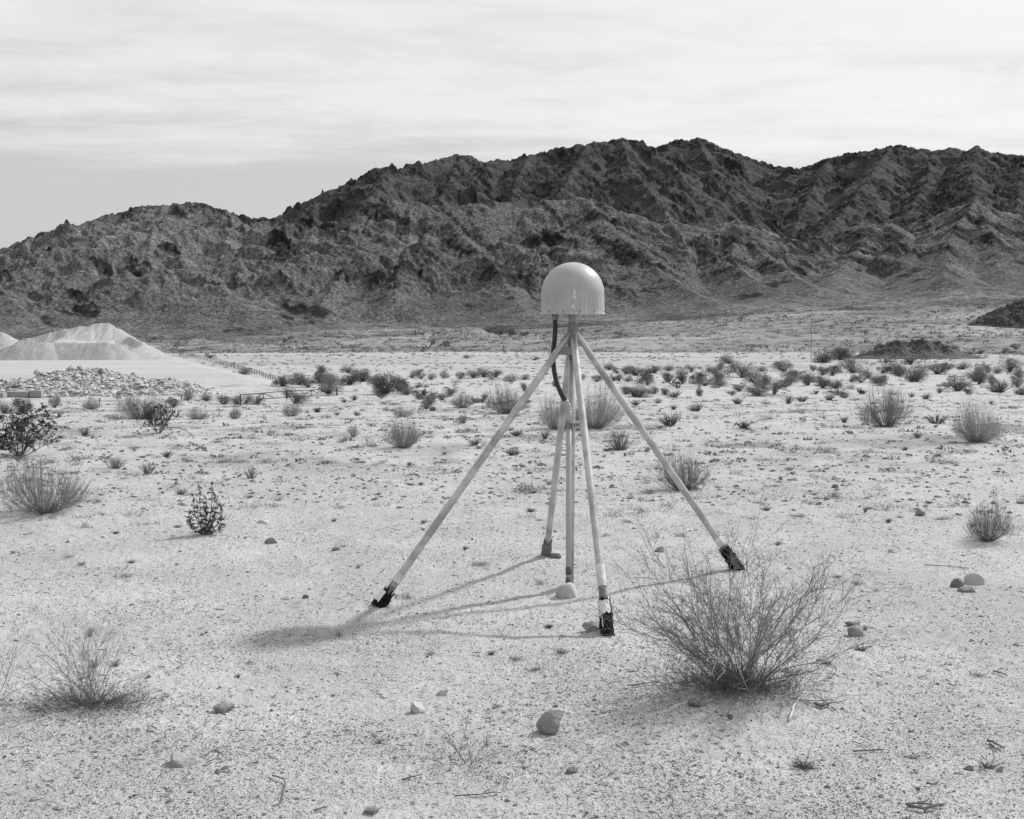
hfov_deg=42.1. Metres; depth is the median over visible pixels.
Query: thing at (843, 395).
round bush
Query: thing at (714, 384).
scrub
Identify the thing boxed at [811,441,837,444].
scrub
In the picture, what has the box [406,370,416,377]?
round bush
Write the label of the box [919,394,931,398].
spiky tuft
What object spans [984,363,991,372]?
round bush
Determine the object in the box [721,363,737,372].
scrub
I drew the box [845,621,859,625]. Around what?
rock
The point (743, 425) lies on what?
spiky tuft
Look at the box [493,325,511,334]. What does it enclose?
thicket
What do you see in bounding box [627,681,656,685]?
stick
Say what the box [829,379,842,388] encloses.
pale bush
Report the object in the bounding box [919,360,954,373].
pale bush
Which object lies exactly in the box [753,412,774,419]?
scrub
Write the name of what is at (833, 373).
round bush
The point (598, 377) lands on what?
round bush
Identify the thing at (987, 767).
weed
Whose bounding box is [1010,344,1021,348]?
round bush
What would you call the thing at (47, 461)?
scrub
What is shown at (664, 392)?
pale bush
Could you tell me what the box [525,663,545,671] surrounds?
scrub
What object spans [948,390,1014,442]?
pale bush
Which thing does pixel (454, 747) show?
sparse plant
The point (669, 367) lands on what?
round bush
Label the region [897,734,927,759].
weed
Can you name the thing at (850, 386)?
scrub
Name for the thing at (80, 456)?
scrub
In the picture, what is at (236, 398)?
pale bush
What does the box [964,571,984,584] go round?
boulder
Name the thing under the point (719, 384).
round bush
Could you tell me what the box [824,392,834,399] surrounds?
spiky tuft
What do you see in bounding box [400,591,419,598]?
scrub
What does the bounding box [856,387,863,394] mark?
creosote bush
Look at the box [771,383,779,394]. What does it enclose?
pale bush
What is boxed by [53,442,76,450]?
scrub
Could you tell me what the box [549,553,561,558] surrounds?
rock
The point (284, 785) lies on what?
stick
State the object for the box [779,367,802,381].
pale bush
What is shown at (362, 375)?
dark bush
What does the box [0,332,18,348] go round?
sand heap
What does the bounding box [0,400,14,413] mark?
round bush
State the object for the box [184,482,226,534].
leafy plant
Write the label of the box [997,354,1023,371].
round bush
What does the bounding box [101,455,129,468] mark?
grey tuft
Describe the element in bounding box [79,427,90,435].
spiky tuft
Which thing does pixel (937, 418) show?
spiky tuft
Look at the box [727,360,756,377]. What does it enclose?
round bush
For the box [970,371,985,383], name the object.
pale bush
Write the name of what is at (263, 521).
rock
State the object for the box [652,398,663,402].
grey tuft
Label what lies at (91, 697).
bare bush
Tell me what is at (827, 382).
pale bush
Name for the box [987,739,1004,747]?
wood shard
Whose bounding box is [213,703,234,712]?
rock
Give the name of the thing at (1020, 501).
rock
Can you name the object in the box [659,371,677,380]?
round bush
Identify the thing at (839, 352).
dark bush
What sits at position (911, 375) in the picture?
round bush
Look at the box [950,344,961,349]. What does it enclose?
round bush
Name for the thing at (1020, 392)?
round bush
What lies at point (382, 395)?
creosote bush
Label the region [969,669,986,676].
tiny tuft
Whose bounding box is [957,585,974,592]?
rock
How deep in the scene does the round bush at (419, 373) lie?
144.62 m
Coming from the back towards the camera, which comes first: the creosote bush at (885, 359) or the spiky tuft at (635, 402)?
the creosote bush at (885, 359)
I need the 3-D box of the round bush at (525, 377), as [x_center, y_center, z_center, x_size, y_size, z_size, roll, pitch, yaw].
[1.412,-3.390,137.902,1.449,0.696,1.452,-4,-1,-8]
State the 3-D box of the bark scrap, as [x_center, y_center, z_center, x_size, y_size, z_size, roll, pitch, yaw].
[1.362,1.271,5.763,0.151,0.090,0.105,4,6,42]
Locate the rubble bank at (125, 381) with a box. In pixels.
[0,368,221,396]
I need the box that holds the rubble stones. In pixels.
[0,366,218,397]
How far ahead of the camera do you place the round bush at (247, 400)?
65.10 m
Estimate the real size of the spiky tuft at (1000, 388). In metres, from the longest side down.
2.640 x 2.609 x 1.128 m
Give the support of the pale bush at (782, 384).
on the ground at (102, 556)
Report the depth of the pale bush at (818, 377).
118.92 m
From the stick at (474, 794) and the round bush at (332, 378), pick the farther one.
the round bush at (332, 378)
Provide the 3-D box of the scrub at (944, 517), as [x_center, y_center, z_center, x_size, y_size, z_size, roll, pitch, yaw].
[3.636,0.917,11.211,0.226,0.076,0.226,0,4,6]
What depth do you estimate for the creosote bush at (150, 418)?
23.10 m
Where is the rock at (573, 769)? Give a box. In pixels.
[566,767,577,773]
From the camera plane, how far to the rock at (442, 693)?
6.00 m
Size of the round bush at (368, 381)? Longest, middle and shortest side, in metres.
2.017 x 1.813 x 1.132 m
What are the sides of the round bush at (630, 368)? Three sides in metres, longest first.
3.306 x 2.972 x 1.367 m
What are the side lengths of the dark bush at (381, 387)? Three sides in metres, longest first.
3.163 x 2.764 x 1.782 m
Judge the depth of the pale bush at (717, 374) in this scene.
124.05 m
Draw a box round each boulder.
[33,369,40,374]
[119,384,127,388]
[168,751,199,767]
[536,710,561,734]
[555,582,577,597]
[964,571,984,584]
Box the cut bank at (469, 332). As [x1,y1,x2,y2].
[428,327,498,339]
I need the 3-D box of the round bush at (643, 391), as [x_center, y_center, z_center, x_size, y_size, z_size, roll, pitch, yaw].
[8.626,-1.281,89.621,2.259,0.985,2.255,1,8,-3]
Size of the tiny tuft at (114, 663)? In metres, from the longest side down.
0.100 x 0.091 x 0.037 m
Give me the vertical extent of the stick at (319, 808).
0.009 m
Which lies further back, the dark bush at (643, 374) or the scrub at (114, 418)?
the dark bush at (643, 374)
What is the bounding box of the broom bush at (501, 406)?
[476,379,532,413]
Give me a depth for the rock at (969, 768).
5.00 m
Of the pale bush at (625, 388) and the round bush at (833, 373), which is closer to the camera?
the pale bush at (625, 388)
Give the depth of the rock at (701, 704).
5.73 m
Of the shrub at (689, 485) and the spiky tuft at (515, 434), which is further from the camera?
the spiky tuft at (515, 434)
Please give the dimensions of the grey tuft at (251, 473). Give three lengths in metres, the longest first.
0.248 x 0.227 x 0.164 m
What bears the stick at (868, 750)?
on the ground at (102, 556)
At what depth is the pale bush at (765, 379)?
110.63 m
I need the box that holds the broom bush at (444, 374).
[439,367,451,377]
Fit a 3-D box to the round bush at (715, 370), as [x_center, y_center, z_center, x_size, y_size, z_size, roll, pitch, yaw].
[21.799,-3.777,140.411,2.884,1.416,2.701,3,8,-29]
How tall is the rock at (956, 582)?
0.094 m
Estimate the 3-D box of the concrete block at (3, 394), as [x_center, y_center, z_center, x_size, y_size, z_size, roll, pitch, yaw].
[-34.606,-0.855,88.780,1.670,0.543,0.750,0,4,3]
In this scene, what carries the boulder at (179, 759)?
on the ground at (102, 556)
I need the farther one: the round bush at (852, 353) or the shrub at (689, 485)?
the round bush at (852, 353)
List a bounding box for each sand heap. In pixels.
[0,323,174,359]
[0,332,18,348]
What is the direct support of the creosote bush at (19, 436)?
on the ground at (102, 556)
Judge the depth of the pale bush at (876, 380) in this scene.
119.86 m
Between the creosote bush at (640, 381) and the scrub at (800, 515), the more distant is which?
the creosote bush at (640, 381)
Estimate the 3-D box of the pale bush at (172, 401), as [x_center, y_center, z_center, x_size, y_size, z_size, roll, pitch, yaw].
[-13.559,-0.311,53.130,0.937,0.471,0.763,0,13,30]
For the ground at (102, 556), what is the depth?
8.48 m
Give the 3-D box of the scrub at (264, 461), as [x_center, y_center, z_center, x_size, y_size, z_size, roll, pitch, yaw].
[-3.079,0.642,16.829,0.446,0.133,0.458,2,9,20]
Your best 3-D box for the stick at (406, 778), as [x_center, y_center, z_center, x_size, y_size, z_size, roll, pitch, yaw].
[-0.370,1.366,4.947,0.086,0.010,0.009,-2,5,-31]
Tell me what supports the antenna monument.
on the ground at (102, 556)
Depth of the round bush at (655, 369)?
167.43 m
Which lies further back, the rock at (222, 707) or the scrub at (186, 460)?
the scrub at (186, 460)
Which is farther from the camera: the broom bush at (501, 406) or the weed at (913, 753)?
the broom bush at (501, 406)
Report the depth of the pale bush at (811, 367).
179.93 m
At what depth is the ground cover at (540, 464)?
29.01 m
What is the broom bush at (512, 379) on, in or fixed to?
on the ground at (102, 556)
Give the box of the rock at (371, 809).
[364,806,378,813]
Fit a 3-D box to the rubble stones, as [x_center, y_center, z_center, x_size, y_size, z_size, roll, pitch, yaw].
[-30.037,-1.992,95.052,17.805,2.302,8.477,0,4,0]
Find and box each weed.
[371,731,394,743]
[784,705,836,769]
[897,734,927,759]
[973,737,1005,770]
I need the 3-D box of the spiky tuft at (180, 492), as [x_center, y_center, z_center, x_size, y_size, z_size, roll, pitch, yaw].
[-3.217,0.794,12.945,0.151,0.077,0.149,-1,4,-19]
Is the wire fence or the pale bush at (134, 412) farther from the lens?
the wire fence
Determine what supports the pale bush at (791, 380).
on the ground at (102, 556)
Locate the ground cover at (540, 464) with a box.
[6,352,1023,479]
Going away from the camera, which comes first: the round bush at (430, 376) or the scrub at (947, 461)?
the scrub at (947, 461)
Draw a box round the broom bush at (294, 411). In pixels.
[281,401,302,416]
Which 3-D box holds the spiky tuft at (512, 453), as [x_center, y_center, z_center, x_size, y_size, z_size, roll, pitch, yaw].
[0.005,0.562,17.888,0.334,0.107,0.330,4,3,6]
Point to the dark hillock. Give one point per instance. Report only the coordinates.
(922, 348)
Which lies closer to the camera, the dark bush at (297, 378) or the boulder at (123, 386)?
the boulder at (123, 386)
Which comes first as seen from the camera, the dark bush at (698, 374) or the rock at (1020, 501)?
the rock at (1020, 501)
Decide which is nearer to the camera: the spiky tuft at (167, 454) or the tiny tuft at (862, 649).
the tiny tuft at (862, 649)
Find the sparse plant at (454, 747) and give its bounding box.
[397,707,572,782]
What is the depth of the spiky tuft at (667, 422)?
25.97 m
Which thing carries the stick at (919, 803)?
on the ground at (102, 556)
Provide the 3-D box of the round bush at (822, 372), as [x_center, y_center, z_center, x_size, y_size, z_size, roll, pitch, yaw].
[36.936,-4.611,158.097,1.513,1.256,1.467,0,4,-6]
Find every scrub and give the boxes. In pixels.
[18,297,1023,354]
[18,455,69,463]
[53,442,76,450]
[66,453,93,458]
[104,410,126,420]
[115,571,135,579]
[173,458,193,462]
[212,456,244,463]
[242,434,262,439]
[251,456,280,463]
[359,439,382,447]
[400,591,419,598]
[427,458,460,463]
[452,429,472,432]
[468,560,494,565]
[496,481,546,492]
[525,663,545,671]
[639,486,655,494]
[710,380,722,387]
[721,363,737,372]
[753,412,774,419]
[788,512,809,517]
[805,446,843,452]
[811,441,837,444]
[844,383,859,388]
[930,515,952,520]
[932,459,959,463]
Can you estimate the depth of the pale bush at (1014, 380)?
113.29 m
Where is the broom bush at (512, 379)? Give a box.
[503,373,519,381]
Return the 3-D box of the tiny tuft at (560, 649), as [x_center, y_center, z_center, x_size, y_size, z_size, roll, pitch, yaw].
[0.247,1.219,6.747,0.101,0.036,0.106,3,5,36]
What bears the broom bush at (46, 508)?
on the ground at (102, 556)
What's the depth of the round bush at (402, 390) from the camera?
94.88 m
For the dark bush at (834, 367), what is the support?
on the ground at (102, 556)
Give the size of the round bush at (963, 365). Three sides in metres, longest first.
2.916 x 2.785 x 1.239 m
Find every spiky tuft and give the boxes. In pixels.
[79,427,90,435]
[159,450,171,456]
[175,488,186,494]
[468,437,481,444]
[500,448,522,454]
[508,429,522,435]
[540,428,549,438]
[629,400,640,404]
[653,411,682,425]
[666,390,680,396]
[687,403,706,410]
[729,396,744,403]
[732,420,751,428]
[782,394,794,403]
[796,396,808,401]
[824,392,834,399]
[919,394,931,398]
[922,413,952,422]
[980,379,1015,392]
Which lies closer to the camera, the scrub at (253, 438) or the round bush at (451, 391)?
the scrub at (253, 438)
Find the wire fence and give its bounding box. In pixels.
[180,354,275,379]
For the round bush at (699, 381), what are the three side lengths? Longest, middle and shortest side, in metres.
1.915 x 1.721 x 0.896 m
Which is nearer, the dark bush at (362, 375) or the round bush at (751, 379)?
the round bush at (751, 379)
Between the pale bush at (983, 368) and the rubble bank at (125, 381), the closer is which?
the rubble bank at (125, 381)
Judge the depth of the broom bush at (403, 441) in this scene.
19.38 m
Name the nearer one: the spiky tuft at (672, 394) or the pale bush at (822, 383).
the spiky tuft at (672, 394)
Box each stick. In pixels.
[272,775,285,803]
[314,805,327,811]
[402,774,422,780]
[455,789,495,798]
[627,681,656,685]
[790,698,832,704]
[855,749,884,751]
[905,802,942,805]
[907,795,945,815]
[925,564,964,567]
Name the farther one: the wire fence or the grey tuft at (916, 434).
the wire fence
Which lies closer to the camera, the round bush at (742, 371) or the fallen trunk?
the fallen trunk
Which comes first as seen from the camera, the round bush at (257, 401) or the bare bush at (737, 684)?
the bare bush at (737, 684)
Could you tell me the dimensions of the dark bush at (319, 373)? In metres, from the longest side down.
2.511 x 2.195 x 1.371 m
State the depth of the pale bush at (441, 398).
74.00 m
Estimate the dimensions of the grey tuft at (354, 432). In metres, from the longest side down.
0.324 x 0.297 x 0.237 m
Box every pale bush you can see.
[82,397,101,409]
[107,387,179,418]
[163,396,183,406]
[184,407,211,418]
[230,395,244,403]
[420,395,436,404]
[436,393,447,399]
[476,367,492,376]
[532,392,576,429]
[565,378,628,428]
[615,373,623,380]
[619,383,632,393]
[623,376,634,381]
[648,386,659,393]
[660,388,669,394]
[695,384,702,395]
[709,370,721,383]
[731,382,748,390]
[740,380,773,396]
[754,373,770,387]
[768,377,789,388]
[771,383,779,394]
[774,374,800,385]
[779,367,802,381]
[795,370,817,381]
[801,372,815,385]
[809,364,817,370]
[814,374,831,384]
[817,377,831,387]
[824,380,844,388]
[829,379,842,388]
[870,373,888,384]
[882,360,910,373]
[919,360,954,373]
[937,372,976,390]
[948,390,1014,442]
[960,366,992,380]
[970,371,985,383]
[975,361,985,372]
[984,374,1000,384]
[1009,373,1023,386]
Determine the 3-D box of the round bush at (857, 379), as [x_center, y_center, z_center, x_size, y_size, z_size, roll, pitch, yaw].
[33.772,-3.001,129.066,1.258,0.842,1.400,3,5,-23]
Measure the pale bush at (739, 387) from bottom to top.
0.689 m
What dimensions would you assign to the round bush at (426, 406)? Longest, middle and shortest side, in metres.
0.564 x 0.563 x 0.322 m
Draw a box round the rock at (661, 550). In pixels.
[654,547,663,552]
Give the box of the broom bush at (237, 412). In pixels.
[229,406,241,418]
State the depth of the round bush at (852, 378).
131.10 m
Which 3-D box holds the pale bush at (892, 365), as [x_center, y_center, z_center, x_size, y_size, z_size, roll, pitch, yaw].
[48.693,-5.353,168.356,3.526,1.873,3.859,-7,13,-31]
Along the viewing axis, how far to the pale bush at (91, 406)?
48.83 m
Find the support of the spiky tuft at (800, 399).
on the ground at (102, 556)
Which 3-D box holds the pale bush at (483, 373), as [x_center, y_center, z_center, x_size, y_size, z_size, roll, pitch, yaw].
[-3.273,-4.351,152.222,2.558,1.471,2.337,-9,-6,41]
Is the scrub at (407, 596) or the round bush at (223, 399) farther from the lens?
the round bush at (223, 399)
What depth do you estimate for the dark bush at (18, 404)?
39.66 m
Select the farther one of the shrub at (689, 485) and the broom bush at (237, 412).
the broom bush at (237, 412)
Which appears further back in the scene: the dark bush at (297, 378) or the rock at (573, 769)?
the dark bush at (297, 378)
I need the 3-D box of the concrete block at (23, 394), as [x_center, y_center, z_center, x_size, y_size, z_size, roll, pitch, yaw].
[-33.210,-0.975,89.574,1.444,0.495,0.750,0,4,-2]
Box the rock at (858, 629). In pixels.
[847,625,863,636]
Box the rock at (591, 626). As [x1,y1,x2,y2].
[582,621,598,632]
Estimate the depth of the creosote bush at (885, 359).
222.33 m
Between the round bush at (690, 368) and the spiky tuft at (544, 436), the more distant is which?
the round bush at (690, 368)
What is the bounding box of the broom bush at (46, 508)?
[0,451,99,513]
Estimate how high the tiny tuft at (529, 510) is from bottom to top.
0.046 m
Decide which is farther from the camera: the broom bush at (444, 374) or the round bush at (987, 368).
the round bush at (987, 368)
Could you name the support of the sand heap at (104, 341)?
on the ground at (102, 556)
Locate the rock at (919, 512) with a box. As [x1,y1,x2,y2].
[915,509,924,515]
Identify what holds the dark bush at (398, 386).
on the ground at (102, 556)
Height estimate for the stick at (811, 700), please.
0.039 m
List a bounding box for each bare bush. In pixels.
[0,601,210,725]
[0,616,94,713]
[577,503,896,719]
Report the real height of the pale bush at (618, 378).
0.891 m
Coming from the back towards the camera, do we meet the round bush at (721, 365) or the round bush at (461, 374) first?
the round bush at (721, 365)
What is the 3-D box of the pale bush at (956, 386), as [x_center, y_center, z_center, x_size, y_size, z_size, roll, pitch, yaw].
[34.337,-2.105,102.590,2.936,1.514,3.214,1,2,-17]
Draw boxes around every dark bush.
[10,395,33,412]
[270,373,293,386]
[289,372,308,384]
[312,369,331,382]
[339,372,361,384]
[350,368,372,381]
[369,371,404,393]
[391,377,412,389]
[635,368,652,379]
[689,370,708,379]
[810,351,834,362]
[824,363,842,372]
[830,346,849,359]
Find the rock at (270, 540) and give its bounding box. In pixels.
[264,537,276,543]
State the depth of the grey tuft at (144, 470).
15.05 m
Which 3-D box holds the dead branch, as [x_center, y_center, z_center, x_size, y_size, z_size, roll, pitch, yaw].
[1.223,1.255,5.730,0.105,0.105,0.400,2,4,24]
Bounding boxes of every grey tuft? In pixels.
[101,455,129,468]
[138,461,157,473]
[240,466,260,478]
[349,424,361,436]
[458,413,469,422]
[596,426,636,449]
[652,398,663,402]
[911,430,924,436]
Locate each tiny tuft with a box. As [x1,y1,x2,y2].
[105,660,122,666]
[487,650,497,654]
[509,654,527,660]
[525,507,536,511]
[554,647,568,653]
[852,645,866,650]
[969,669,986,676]
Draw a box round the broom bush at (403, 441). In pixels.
[380,412,426,447]
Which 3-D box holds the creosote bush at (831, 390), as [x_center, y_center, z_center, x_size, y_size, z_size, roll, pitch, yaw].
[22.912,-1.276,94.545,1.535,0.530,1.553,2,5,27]
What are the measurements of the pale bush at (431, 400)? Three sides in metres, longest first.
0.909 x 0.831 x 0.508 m
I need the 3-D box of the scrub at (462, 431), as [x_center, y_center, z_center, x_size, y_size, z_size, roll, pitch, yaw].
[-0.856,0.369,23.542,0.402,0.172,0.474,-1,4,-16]
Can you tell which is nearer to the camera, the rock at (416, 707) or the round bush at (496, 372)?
the rock at (416, 707)
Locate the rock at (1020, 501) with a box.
[1016,498,1023,503]
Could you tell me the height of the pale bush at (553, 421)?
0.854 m
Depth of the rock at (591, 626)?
7.25 m
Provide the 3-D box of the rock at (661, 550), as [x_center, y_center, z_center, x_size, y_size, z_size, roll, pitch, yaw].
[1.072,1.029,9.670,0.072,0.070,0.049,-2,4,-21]
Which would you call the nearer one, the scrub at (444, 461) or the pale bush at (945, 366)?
the scrub at (444, 461)
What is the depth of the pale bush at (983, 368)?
164.85 m
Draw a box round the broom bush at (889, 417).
[849,380,918,426]
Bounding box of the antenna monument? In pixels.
[371,262,744,635]
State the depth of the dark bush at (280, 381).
110.55 m
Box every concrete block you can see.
[0,392,7,397]
[7,391,29,397]
[29,390,43,397]
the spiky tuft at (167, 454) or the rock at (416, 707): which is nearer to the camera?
the rock at (416, 707)
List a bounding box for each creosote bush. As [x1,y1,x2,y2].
[0,403,67,456]
[133,397,180,433]
[375,393,387,398]
[403,389,444,397]
[635,377,647,383]
[661,372,692,387]
[823,388,843,394]
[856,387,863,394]
[877,357,892,363]
[895,357,924,364]
[963,389,976,394]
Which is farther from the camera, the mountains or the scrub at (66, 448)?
the mountains
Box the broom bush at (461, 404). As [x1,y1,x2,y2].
[448,392,475,407]
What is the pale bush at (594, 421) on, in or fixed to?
on the ground at (102, 556)
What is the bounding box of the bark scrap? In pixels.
[805,694,846,707]
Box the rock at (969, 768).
[964,765,973,770]
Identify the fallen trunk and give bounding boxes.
[34,407,76,416]
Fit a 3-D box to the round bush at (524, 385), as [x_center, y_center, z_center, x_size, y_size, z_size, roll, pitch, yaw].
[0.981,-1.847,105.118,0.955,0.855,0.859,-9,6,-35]
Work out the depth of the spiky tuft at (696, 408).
45.51 m
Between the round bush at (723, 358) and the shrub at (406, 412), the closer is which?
the shrub at (406, 412)
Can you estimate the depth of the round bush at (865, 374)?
147.39 m
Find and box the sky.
[0,0,1023,248]
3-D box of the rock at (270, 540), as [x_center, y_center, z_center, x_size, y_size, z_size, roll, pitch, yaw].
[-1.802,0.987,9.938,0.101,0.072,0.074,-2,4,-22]
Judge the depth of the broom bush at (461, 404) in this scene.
52.54 m
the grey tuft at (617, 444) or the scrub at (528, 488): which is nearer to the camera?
the scrub at (528, 488)
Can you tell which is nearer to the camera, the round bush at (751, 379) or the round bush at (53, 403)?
the round bush at (53, 403)
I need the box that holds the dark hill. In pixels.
[966,298,1023,328]
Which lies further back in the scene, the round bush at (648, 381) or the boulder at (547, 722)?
the round bush at (648, 381)
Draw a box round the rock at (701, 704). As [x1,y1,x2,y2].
[687,698,706,706]
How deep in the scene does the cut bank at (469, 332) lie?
554.25 m
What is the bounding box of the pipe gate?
[240,387,337,404]
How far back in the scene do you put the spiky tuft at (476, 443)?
19.89 m
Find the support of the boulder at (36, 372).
on the rubble stones
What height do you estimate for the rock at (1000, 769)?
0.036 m
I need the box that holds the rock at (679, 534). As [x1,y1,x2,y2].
[675,531,688,536]
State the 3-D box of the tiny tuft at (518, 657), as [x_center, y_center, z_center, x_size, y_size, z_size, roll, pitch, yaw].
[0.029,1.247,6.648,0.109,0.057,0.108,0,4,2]
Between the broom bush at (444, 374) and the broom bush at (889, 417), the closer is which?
the broom bush at (889, 417)
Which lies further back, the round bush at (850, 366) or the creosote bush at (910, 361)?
the creosote bush at (910, 361)
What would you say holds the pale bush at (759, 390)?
on the ground at (102, 556)
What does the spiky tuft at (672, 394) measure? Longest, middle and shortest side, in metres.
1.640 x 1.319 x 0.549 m
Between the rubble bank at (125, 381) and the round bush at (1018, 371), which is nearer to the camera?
the rubble bank at (125, 381)
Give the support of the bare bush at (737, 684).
on the ground at (102, 556)
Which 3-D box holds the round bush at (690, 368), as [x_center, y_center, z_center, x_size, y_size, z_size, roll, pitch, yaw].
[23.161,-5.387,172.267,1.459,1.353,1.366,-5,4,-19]
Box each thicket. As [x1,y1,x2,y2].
[483,325,496,333]
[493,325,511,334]
[505,327,522,334]
[517,331,529,335]
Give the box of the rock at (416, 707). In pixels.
[410,701,425,713]
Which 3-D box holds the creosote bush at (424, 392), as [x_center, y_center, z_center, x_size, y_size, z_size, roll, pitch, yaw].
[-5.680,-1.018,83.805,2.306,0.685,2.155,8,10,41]
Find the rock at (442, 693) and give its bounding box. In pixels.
[436,690,447,695]
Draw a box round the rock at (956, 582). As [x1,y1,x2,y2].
[950,578,963,587]
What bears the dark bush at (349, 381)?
on the ground at (102, 556)
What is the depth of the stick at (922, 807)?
4.58 m
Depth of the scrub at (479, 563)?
9.11 m
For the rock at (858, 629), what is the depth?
7.16 m
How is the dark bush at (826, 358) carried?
on the ground at (102, 556)
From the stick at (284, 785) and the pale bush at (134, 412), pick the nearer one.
the stick at (284, 785)
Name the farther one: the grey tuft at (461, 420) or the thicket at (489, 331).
the thicket at (489, 331)
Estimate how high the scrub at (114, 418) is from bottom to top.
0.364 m
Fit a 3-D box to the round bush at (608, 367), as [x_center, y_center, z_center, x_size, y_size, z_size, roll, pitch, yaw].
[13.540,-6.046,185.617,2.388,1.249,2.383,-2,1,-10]
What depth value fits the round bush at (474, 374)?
149.06 m
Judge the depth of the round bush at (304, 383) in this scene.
110.97 m
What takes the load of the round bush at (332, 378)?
on the ground at (102, 556)
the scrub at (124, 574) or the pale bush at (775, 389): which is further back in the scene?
the pale bush at (775, 389)
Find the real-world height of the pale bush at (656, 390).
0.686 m
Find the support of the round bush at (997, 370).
on the ground at (102, 556)
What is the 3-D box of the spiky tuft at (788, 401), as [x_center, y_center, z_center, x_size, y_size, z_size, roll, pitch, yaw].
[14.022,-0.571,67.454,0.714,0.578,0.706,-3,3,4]
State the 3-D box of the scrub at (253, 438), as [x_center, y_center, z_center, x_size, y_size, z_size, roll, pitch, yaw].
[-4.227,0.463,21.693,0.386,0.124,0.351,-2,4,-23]
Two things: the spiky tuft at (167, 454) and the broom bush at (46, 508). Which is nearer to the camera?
the broom bush at (46, 508)
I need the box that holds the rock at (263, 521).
[258,520,269,523]
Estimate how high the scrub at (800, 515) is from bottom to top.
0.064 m
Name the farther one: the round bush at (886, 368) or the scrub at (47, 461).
the round bush at (886, 368)
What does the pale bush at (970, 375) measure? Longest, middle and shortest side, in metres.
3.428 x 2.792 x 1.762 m
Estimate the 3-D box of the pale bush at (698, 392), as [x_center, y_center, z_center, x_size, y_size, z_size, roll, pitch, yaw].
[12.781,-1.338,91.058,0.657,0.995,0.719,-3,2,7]
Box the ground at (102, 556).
[0,304,1023,818]
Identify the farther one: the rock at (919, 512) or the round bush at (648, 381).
the round bush at (648, 381)
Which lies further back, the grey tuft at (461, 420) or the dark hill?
the dark hill
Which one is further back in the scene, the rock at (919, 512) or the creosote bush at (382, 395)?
the creosote bush at (382, 395)
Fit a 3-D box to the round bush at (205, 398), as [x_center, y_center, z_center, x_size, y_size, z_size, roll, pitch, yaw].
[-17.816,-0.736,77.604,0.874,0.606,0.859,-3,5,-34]
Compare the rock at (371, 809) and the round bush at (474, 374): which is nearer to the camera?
the rock at (371, 809)
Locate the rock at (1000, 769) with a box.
[996,766,1002,771]
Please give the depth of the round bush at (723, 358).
226.47 m
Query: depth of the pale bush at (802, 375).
133.83 m
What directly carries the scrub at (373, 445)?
on the ground at (102, 556)
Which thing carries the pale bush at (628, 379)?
on the ground at (102, 556)
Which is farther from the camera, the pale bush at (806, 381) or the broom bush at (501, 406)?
the pale bush at (806, 381)
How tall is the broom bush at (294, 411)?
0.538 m
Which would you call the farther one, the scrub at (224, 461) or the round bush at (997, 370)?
the round bush at (997, 370)
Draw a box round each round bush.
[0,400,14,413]
[48,394,62,407]
[179,390,195,400]
[200,392,212,400]
[203,353,215,357]
[214,394,231,403]
[238,367,251,374]
[241,394,253,403]
[250,395,265,403]
[280,386,313,403]
[300,377,315,386]
[313,376,346,394]
[315,365,330,372]
[320,372,340,383]
[340,364,355,372]
[366,375,381,386]
[396,383,415,394]
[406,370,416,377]
[416,370,425,378]
[420,401,432,408]
[425,372,436,379]
[441,385,457,394]
[455,371,465,378]
[466,368,480,377]
[488,367,504,376]
[519,382,528,390]
[521,374,529,379]
[591,374,602,381]
[602,362,615,369]
[620,364,643,374]
[627,382,655,397]
[640,372,654,384]
[645,364,662,372]
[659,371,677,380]
[663,364,674,370]
[673,366,689,377]
[686,363,695,372]
[694,377,712,385]
[707,366,731,379]
[711,378,730,386]
[716,362,725,369]
[717,355,733,363]
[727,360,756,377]
[740,370,771,383]
[771,359,794,371]
[818,365,826,374]
[825,368,839,375]
[835,391,850,397]
[838,356,869,372]
[843,350,856,357]
[847,373,856,381]
[854,375,866,382]
[859,368,875,377]
[876,364,892,372]
[890,365,908,376]
[895,363,931,381]
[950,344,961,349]
[956,361,971,368]
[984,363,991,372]
[992,365,1003,373]
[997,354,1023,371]
[1009,366,1023,377]
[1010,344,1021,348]
[1010,386,1023,394]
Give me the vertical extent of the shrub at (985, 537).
0.443 m
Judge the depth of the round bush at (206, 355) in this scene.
280.38 m
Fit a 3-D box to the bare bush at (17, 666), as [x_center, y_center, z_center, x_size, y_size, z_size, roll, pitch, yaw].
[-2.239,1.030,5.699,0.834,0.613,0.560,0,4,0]
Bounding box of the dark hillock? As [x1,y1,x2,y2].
[849,337,986,358]
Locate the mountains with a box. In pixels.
[0,137,1023,339]
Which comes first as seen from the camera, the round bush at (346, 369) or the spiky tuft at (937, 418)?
the spiky tuft at (937, 418)
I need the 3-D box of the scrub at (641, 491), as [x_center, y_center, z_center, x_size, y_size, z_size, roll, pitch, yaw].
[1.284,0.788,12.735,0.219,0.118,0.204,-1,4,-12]
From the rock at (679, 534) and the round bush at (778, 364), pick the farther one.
the round bush at (778, 364)
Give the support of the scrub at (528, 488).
on the ground at (102, 556)

